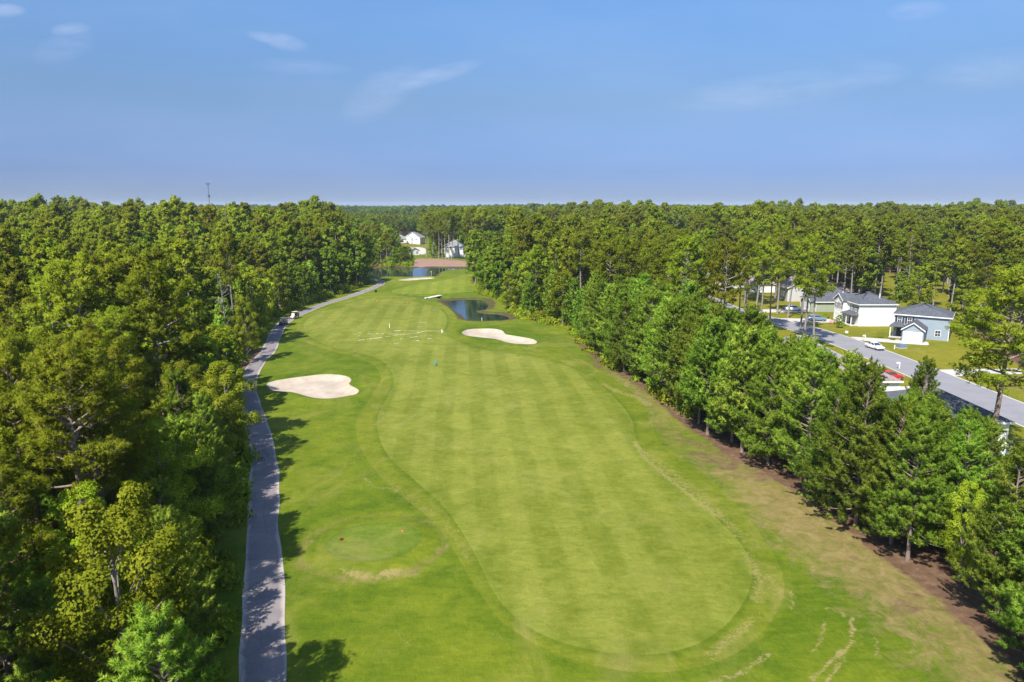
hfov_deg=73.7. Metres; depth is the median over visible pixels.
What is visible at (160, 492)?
pine tree
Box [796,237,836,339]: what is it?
pine tree
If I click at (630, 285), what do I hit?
pine tree
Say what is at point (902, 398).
pine tree
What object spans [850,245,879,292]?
broadleaf tree
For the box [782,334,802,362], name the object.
pine tree
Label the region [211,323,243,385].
pine tree
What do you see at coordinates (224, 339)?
broadleaf tree
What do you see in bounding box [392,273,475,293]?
putting green
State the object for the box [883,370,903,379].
car
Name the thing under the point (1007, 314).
broadleaf tree
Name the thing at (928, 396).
pine tree
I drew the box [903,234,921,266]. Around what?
pine tree
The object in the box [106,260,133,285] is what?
pine tree
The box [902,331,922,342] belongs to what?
garage door
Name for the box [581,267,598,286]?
broadleaf tree
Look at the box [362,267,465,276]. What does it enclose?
pond water
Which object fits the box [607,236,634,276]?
pine tree
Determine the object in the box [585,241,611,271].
pine tree
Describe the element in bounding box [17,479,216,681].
broadleaf tree
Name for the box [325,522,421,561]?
tee ground
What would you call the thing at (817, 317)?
car
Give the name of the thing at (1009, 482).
pine tree
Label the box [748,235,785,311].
pine tree
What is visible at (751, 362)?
pine tree
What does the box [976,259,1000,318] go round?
broadleaf tree
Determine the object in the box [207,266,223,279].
broadleaf tree
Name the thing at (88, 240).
broadleaf tree
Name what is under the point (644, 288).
pine tree
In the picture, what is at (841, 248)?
pine tree
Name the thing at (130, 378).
pine tree
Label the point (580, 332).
pine tree
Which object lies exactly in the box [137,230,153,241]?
broadleaf tree
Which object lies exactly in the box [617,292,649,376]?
pine tree
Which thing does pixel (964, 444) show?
pine tree
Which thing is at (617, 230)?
pine tree
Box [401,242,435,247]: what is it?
lawn
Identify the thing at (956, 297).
broadleaf tree
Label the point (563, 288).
broadleaf tree
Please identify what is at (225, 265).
pine tree
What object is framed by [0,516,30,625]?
pine tree
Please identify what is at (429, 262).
dirt bank
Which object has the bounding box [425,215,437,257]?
pine tree
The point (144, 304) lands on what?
pine tree
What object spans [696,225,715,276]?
pine tree
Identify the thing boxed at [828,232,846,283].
pine tree
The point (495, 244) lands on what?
broadleaf tree
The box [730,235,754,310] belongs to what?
pine tree
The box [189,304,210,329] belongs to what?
pine tree
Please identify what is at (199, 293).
broadleaf tree
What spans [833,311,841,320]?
garage door
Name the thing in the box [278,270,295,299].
broadleaf tree
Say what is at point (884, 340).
driveway
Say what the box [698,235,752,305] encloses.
pine tree
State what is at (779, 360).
pine tree
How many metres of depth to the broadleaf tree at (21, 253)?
176.68 m
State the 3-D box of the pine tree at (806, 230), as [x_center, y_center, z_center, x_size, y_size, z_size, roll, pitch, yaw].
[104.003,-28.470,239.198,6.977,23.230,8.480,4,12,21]
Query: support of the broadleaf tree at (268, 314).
on the ground at (857, 607)
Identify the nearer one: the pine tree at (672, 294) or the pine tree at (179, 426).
the pine tree at (179, 426)
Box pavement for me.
[415,247,425,254]
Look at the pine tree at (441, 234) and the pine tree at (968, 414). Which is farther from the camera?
the pine tree at (441, 234)
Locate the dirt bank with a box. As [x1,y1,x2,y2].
[413,259,466,266]
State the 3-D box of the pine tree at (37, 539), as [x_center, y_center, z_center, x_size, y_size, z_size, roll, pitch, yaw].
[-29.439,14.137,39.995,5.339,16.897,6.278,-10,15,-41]
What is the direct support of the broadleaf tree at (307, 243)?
on the ground at (857, 607)
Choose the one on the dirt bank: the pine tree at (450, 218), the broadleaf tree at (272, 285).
the pine tree at (450, 218)
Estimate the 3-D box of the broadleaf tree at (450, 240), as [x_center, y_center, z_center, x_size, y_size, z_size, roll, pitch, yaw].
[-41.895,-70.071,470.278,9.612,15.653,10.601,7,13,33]
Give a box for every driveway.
[746,309,808,312]
[779,318,835,322]
[852,337,928,344]
[899,386,925,389]
[941,368,1021,375]
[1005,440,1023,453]
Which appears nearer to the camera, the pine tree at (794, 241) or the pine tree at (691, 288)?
the pine tree at (691, 288)
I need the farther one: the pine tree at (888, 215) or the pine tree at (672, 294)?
the pine tree at (888, 215)
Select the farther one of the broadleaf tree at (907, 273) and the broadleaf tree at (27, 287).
the broadleaf tree at (907, 273)
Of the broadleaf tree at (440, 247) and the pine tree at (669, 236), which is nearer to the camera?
the pine tree at (669, 236)
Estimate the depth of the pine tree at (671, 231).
231.23 m
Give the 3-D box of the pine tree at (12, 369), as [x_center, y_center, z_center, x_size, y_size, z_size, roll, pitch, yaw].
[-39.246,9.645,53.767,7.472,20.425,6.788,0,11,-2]
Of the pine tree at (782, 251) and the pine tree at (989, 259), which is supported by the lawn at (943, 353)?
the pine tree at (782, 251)
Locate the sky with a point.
(260, 102)
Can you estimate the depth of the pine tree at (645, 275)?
136.76 m
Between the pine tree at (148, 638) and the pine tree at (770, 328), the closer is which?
the pine tree at (148, 638)
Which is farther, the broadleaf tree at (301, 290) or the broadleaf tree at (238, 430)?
the broadleaf tree at (301, 290)
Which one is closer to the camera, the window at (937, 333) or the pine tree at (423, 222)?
the window at (937, 333)
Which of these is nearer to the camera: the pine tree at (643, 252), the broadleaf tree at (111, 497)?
the broadleaf tree at (111, 497)
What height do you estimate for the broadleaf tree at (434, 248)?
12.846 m
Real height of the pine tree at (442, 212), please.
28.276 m
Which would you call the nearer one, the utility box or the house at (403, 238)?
the utility box
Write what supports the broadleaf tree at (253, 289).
on the ground at (857, 607)
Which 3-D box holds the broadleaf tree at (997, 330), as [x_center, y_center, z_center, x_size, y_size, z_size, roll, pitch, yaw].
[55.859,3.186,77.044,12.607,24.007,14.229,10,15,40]
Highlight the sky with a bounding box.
[0,0,1023,205]
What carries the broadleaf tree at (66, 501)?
on the ground at (857, 607)
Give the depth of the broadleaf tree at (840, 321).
170.23 m
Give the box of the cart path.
[239,278,384,681]
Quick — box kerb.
[730,304,1023,426]
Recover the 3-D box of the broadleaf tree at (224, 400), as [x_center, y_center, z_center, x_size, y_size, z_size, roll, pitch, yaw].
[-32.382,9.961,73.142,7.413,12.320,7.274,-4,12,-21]
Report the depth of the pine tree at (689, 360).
94.27 m
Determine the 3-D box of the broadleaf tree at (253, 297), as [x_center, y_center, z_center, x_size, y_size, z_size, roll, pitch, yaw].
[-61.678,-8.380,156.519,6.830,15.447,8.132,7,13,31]
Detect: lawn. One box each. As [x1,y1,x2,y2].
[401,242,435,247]
[688,273,1023,468]
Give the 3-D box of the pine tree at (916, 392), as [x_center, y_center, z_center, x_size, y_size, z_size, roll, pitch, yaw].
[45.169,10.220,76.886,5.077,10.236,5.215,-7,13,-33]
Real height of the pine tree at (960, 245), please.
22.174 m
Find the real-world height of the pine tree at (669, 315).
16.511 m
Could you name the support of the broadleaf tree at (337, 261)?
on the ground at (857, 607)
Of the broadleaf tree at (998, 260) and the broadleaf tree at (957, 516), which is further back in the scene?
the broadleaf tree at (998, 260)
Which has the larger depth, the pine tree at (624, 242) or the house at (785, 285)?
the house at (785, 285)
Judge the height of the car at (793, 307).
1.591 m
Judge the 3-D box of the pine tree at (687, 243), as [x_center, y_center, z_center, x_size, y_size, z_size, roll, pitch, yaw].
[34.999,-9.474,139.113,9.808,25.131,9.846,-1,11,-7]
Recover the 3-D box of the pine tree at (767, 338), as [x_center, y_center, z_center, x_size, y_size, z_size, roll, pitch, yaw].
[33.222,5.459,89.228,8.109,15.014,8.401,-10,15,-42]
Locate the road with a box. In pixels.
[681,283,1023,425]
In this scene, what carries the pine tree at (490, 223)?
on the ground at (857, 607)
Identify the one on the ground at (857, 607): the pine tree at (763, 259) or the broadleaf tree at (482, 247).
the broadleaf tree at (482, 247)
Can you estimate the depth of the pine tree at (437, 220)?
387.19 m
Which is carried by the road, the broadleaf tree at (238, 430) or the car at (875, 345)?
the car at (875, 345)
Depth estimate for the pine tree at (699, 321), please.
97.03 m
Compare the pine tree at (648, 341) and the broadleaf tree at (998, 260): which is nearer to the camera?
the pine tree at (648, 341)
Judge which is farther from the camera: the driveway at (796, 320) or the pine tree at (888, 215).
the pine tree at (888, 215)
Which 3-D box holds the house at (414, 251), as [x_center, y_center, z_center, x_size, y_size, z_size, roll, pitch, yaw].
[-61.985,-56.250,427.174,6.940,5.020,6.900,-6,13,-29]
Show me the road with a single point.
(1010, 408)
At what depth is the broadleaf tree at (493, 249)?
226.57 m
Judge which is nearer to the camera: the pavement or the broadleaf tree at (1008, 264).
the broadleaf tree at (1008, 264)
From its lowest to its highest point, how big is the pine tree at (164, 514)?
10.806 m
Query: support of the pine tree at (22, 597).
on the ground at (857, 607)
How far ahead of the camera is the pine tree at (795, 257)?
163.64 m
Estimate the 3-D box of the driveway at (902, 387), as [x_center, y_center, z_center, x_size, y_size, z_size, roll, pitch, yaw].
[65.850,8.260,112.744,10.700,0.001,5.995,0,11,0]
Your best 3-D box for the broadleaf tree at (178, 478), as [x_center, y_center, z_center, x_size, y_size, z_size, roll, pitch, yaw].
[-27.353,12.813,53.508,8.424,14.269,8.585,3,11,13]
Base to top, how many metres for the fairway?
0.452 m
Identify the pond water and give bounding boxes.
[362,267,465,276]
[444,300,509,320]
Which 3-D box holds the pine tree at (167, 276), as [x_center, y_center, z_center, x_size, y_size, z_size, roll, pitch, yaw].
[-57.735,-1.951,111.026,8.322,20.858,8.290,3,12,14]
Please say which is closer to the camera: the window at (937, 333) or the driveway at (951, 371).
the driveway at (951, 371)
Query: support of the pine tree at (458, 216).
on the ground at (857, 607)
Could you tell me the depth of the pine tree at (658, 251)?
158.62 m
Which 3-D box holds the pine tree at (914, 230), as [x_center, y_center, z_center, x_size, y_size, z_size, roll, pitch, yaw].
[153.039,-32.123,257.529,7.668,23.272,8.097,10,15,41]
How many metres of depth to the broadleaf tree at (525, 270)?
214.82 m
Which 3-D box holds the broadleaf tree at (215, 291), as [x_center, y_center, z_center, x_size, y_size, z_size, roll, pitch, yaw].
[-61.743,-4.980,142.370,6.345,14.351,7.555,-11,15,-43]
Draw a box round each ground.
[1,231,1023,681]
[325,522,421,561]
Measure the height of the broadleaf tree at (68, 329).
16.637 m
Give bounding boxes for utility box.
[895,343,906,348]
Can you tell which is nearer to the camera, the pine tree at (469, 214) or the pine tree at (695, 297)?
the pine tree at (695, 297)
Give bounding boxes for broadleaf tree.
[0,422,52,639]
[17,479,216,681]
[19,246,30,257]
[23,284,45,305]
[34,479,128,666]
[47,328,141,429]
[47,677,71,681]
[48,397,155,514]
[83,238,97,250]
[108,416,226,542]
[129,335,195,415]
[132,237,146,247]
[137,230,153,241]
[137,311,186,400]
[147,359,218,426]
[175,278,214,323]
[177,335,237,428]
[180,377,244,468]
[185,268,227,315]
[197,328,226,371]
[201,359,262,461]
[202,282,231,319]
[206,325,252,388]
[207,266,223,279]
[209,330,244,398]
[229,296,261,362]
[230,272,260,311]
[234,270,275,336]
[238,262,251,282]
[246,280,261,315]
[250,266,276,299]
[254,284,274,319]
[257,278,279,312]
[264,268,287,304]
[266,264,290,306]
[271,249,294,276]
[272,260,290,271]
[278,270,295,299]
[283,241,310,280]
[286,261,298,289]
[290,236,320,279]
[293,265,313,297]
[295,265,311,303]
[317,246,339,290]
[327,252,341,279]
[337,252,353,282]
[427,236,438,254]
[431,233,447,254]
[445,233,455,243]
[464,230,483,283]
[474,253,479,279]
[474,255,491,289]
[476,239,496,262]
[481,242,499,272]
[482,246,500,286]
[487,245,509,290]
[488,252,512,284]
[489,261,508,293]
[501,236,512,246]
[501,270,518,307]
[506,243,526,271]
[510,257,527,295]
[517,250,541,293]
[526,257,547,295]
[546,271,578,323]
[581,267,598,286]
[835,315,842,325]
[841,266,850,288]
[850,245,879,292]
[889,271,908,307]
[901,264,917,296]
[902,264,940,305]
[920,255,937,282]
[932,264,946,286]
[936,479,987,581]
[944,263,1023,439]
[945,274,976,323]
[946,264,973,314]
[969,258,1002,292]
[976,253,1014,302]
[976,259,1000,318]
[983,280,1022,322]
[1010,261,1023,319]
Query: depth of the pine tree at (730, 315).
93.50 m
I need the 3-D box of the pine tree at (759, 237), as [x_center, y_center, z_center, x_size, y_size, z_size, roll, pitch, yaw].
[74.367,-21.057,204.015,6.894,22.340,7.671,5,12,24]
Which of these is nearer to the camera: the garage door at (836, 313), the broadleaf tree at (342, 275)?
the garage door at (836, 313)
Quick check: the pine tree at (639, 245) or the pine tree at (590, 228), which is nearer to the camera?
the pine tree at (639, 245)
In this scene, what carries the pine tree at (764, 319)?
on the ground at (857, 607)
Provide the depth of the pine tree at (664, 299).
108.72 m
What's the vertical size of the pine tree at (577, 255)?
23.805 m
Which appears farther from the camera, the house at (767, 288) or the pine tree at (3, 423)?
the house at (767, 288)
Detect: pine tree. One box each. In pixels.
[0,276,42,340]
[0,327,58,525]
[0,330,156,499]
[0,335,48,573]
[0,417,19,467]
[0,443,57,681]
[0,505,100,681]
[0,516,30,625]
[1,289,43,333]
[8,267,84,349]
[9,335,133,621]
[14,338,174,593]
[21,249,141,348]
[39,303,68,339]
[39,414,114,523]
[44,330,73,364]
[68,255,111,314]
[75,308,154,403]
[75,318,139,436]
[81,263,142,343]
[88,526,221,681]
[92,305,148,395]
[97,599,220,681]
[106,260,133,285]
[106,410,156,506]
[114,258,215,417]
[114,280,186,383]
[134,266,176,300]
[135,271,191,337]
[140,474,209,586]
[143,504,227,644]
[145,409,232,538]
[148,413,223,495]
[152,365,221,465]
[173,345,223,395]
[174,414,244,545]
[187,388,240,490]
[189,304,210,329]
[198,335,222,390]
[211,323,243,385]
[213,233,239,313]
[213,314,242,363]
[416,214,432,256]
[420,212,433,255]
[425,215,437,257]
[432,214,442,258]
[437,210,448,258]
[437,216,443,258]
[442,210,453,260]
[447,211,458,259]
[453,212,463,257]
[458,207,480,237]
[471,207,491,231]
[479,210,497,229]
[487,212,501,232]
[567,231,591,287]
[574,281,591,336]
[575,219,596,236]
[578,269,603,332]
[582,276,608,353]
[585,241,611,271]
[586,300,600,344]
[588,232,598,249]
[588,282,615,340]
[594,239,628,282]
[594,284,626,351]
[601,288,634,364]
[604,276,632,329]
[605,299,633,371]
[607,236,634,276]
[608,233,625,269]
[611,227,633,258]
[612,274,624,284]
[613,244,649,279]
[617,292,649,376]
[620,284,650,353]
[625,287,663,375]
[627,277,637,311]
[630,277,647,308]
[632,239,643,278]
[634,305,662,377]
[635,226,646,250]
[635,247,656,284]
[637,238,668,285]
[639,272,652,289]
[640,290,673,364]
[640,295,677,387]
[641,234,650,257]
[642,280,668,346]
[643,238,666,276]
[647,299,685,396]
[650,252,684,289]
[659,224,672,239]
[661,225,676,243]
[662,313,697,403]
[664,233,710,294]
[664,284,675,296]
[666,233,690,267]
[666,300,707,394]
[668,228,690,251]
[668,291,677,298]
[670,315,711,417]
[671,296,689,326]
[675,327,715,423]
[676,313,732,434]
[677,278,701,306]
[678,292,704,318]
[683,250,719,295]
[689,297,709,305]
[693,237,716,305]
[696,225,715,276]
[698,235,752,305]
[699,323,756,442]
[701,304,712,321]
[705,304,743,395]
[706,239,740,302]
[706,323,772,452]
[708,303,724,319]
[710,302,768,396]
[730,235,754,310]
[730,237,770,312]
[734,343,799,464]
[736,225,758,296]
[740,327,781,413]
[742,238,758,302]
[747,233,756,299]
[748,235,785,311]
[753,233,767,305]
[757,311,774,327]
[758,236,787,320]
[758,323,778,345]
[761,346,791,416]
[762,333,841,474]
[764,224,793,313]
[770,341,844,489]
[773,235,790,301]
[773,335,787,346]
[773,335,823,454]
[781,234,801,317]
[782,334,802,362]
[782,380,868,505]
[788,232,840,335]
[790,237,822,330]
[794,348,842,437]
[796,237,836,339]
[799,355,910,526]
[802,226,817,276]
[814,347,874,445]
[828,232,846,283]
[828,234,865,290]
[836,397,941,544]
[841,237,869,292]
[848,382,894,472]
[862,402,962,561]
[870,391,918,469]
[877,212,901,293]
[889,235,914,301]
[890,402,968,533]
[892,229,906,277]
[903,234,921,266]
[905,232,913,275]
[905,355,946,401]
[908,387,923,404]
[909,225,929,275]
[913,228,932,290]
[913,415,1005,553]
[919,392,941,407]
[922,397,960,457]
[924,245,949,304]
[936,403,988,470]
[938,237,971,310]
[939,242,952,292]
[941,416,1016,534]
[944,232,962,295]
[944,433,1023,623]
[949,410,964,434]
[962,238,979,306]
[969,248,1005,333]
[971,497,1023,636]
[978,414,1011,478]
[989,558,1023,653]
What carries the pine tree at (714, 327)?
on the ground at (857, 607)
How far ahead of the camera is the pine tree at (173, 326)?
86.35 m
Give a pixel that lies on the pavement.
(422, 250)
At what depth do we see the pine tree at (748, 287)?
168.77 m
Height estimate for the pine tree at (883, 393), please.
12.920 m
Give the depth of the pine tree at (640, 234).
225.52 m
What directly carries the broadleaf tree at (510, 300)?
on the ground at (857, 607)
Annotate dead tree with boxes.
[211,273,234,324]
[906,235,914,277]
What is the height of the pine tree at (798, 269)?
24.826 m
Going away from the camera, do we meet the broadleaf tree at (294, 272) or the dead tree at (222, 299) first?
the dead tree at (222, 299)
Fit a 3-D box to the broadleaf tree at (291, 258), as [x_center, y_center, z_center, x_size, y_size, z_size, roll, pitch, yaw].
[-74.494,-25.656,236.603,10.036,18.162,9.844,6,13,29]
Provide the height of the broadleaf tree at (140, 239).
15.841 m
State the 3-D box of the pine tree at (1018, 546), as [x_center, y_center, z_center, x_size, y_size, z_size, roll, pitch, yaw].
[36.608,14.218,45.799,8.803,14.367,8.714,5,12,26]
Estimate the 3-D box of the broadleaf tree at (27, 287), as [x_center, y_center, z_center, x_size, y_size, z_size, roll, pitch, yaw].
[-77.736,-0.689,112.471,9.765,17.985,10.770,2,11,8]
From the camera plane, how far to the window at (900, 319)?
159.06 m
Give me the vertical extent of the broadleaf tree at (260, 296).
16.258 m
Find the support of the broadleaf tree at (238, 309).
on the ground at (857, 607)
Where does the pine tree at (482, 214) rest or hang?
on the ground at (857, 607)
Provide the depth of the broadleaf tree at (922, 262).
268.37 m
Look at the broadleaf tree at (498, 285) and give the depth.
220.40 m
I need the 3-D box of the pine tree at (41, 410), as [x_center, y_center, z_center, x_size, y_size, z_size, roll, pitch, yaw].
[-28.624,10.466,45.088,7.000,22.153,8.231,-8,14,-35]
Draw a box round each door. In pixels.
[804,301,809,310]
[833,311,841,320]
[896,327,900,335]
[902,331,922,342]
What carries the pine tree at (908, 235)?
on the lawn at (943, 353)
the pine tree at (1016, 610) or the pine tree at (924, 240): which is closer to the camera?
the pine tree at (1016, 610)
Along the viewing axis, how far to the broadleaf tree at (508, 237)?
254.25 m
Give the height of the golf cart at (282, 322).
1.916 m
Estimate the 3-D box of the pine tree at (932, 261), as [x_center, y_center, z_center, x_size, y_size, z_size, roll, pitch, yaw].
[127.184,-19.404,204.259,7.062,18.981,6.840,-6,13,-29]
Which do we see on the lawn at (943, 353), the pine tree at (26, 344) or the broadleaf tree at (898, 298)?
the broadleaf tree at (898, 298)
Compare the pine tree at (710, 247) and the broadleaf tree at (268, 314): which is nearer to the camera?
the broadleaf tree at (268, 314)
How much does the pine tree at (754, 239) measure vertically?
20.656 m
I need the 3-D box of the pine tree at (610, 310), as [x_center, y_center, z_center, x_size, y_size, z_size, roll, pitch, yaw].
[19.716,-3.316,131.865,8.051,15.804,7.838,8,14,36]
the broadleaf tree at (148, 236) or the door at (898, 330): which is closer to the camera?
the door at (898, 330)
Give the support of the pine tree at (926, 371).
on the lawn at (943, 353)
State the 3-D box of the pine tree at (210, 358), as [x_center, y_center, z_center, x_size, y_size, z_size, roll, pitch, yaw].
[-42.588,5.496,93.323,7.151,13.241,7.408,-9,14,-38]
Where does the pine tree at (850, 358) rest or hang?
on the ground at (857, 607)
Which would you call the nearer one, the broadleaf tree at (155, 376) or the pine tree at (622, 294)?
the broadleaf tree at (155, 376)
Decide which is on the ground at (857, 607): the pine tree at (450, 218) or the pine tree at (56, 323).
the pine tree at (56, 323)
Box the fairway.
[304,298,751,654]
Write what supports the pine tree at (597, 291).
on the ground at (857, 607)
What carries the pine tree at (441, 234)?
on the ground at (857, 607)
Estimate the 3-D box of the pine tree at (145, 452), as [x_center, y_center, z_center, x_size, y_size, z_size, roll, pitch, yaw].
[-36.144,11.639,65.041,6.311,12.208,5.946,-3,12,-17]
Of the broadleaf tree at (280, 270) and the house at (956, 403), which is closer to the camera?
the house at (956, 403)
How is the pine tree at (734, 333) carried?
on the ground at (857, 607)
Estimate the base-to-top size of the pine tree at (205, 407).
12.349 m
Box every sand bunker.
[267,374,358,398]
[401,277,432,280]
[462,329,536,343]
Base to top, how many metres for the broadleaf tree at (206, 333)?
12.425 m
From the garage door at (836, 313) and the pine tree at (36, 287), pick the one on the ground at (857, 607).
the pine tree at (36, 287)
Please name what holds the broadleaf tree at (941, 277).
on the lawn at (943, 353)
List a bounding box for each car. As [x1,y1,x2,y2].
[785,305,801,310]
[807,314,826,320]
[865,341,884,349]
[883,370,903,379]
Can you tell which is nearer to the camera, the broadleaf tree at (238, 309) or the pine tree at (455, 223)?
the broadleaf tree at (238, 309)
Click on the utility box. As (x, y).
(901, 346)
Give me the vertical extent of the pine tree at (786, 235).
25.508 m
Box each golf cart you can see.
[279,317,287,325]
[290,311,299,318]
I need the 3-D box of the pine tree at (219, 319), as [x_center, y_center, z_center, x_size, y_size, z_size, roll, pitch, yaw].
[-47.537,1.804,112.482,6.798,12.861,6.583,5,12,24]
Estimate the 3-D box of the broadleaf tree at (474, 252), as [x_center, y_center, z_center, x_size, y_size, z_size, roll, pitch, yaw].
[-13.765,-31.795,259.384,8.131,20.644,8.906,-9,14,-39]
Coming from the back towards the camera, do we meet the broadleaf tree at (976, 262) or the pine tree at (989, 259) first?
the broadleaf tree at (976, 262)
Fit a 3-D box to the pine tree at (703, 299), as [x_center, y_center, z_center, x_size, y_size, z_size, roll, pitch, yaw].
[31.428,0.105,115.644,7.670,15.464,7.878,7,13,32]
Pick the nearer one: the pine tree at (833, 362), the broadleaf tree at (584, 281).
the pine tree at (833, 362)
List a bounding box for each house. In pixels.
[396,233,406,242]
[405,232,425,243]
[409,247,418,254]
[444,240,464,256]
[732,275,777,291]
[777,276,816,301]
[781,335,843,356]
[799,288,846,311]
[826,280,852,292]
[833,291,898,325]
[837,357,903,390]
[885,388,1015,456]
[889,303,954,342]
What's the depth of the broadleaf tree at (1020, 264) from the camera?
177.88 m
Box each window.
[895,316,903,322]
[905,317,913,323]
[934,330,940,336]
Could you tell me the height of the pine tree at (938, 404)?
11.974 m
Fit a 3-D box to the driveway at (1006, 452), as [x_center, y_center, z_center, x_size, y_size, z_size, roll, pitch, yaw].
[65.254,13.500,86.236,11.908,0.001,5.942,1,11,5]
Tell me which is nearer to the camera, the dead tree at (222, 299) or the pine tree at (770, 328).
the pine tree at (770, 328)
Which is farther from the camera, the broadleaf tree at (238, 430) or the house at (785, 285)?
the house at (785, 285)
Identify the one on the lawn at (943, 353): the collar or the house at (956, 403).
the house at (956, 403)
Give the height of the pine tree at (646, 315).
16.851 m
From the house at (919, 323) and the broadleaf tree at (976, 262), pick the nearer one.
the house at (919, 323)
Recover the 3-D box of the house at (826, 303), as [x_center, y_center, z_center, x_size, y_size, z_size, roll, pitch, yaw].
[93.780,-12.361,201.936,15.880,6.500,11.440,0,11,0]
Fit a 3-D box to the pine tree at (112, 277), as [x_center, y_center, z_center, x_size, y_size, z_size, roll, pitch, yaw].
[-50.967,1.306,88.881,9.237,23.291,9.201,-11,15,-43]
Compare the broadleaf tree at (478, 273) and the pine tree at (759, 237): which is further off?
the broadleaf tree at (478, 273)
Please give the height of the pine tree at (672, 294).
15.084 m
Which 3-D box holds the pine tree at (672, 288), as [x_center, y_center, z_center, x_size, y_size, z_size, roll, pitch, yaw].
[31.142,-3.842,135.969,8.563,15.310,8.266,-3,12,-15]
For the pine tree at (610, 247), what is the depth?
145.19 m
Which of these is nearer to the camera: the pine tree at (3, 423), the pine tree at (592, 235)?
the pine tree at (3, 423)
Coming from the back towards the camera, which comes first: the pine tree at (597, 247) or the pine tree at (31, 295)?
the pine tree at (597, 247)
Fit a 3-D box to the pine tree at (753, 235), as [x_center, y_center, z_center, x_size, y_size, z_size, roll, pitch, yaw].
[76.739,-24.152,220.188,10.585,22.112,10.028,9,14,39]
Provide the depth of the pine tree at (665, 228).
241.40 m
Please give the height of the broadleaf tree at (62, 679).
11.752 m
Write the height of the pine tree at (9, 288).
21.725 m
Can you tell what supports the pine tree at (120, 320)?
on the ground at (857, 607)
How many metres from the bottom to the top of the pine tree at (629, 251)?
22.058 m
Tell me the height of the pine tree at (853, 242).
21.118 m
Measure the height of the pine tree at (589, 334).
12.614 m
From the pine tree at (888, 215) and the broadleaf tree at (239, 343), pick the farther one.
the pine tree at (888, 215)
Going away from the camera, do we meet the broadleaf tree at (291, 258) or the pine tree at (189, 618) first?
the pine tree at (189, 618)
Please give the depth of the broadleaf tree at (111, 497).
59.04 m
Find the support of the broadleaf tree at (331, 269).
on the ground at (857, 607)
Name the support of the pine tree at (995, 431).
on the ground at (857, 607)
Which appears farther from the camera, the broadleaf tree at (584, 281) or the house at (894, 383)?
the broadleaf tree at (584, 281)
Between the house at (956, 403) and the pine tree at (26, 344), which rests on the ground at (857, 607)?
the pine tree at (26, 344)
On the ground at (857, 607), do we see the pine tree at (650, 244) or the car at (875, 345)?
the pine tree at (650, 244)
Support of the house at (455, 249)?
on the ground at (857, 607)
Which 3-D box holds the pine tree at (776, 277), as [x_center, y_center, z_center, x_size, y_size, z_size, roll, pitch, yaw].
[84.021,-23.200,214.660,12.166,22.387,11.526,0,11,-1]
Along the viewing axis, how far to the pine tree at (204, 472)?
57.46 m
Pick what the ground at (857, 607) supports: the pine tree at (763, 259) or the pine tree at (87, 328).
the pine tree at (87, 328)
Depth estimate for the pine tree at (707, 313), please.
105.48 m
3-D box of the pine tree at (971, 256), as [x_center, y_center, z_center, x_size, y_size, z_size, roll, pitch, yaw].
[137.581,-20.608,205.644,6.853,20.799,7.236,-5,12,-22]
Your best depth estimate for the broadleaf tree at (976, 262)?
202.42 m
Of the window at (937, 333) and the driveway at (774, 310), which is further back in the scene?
the driveway at (774, 310)
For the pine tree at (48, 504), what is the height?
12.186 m
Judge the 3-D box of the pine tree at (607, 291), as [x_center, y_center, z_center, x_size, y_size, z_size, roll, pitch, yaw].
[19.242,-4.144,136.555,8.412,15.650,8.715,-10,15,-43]
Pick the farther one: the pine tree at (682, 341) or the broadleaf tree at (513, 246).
the broadleaf tree at (513, 246)
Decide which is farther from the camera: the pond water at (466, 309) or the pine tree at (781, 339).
the pond water at (466, 309)
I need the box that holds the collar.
[296,296,783,672]

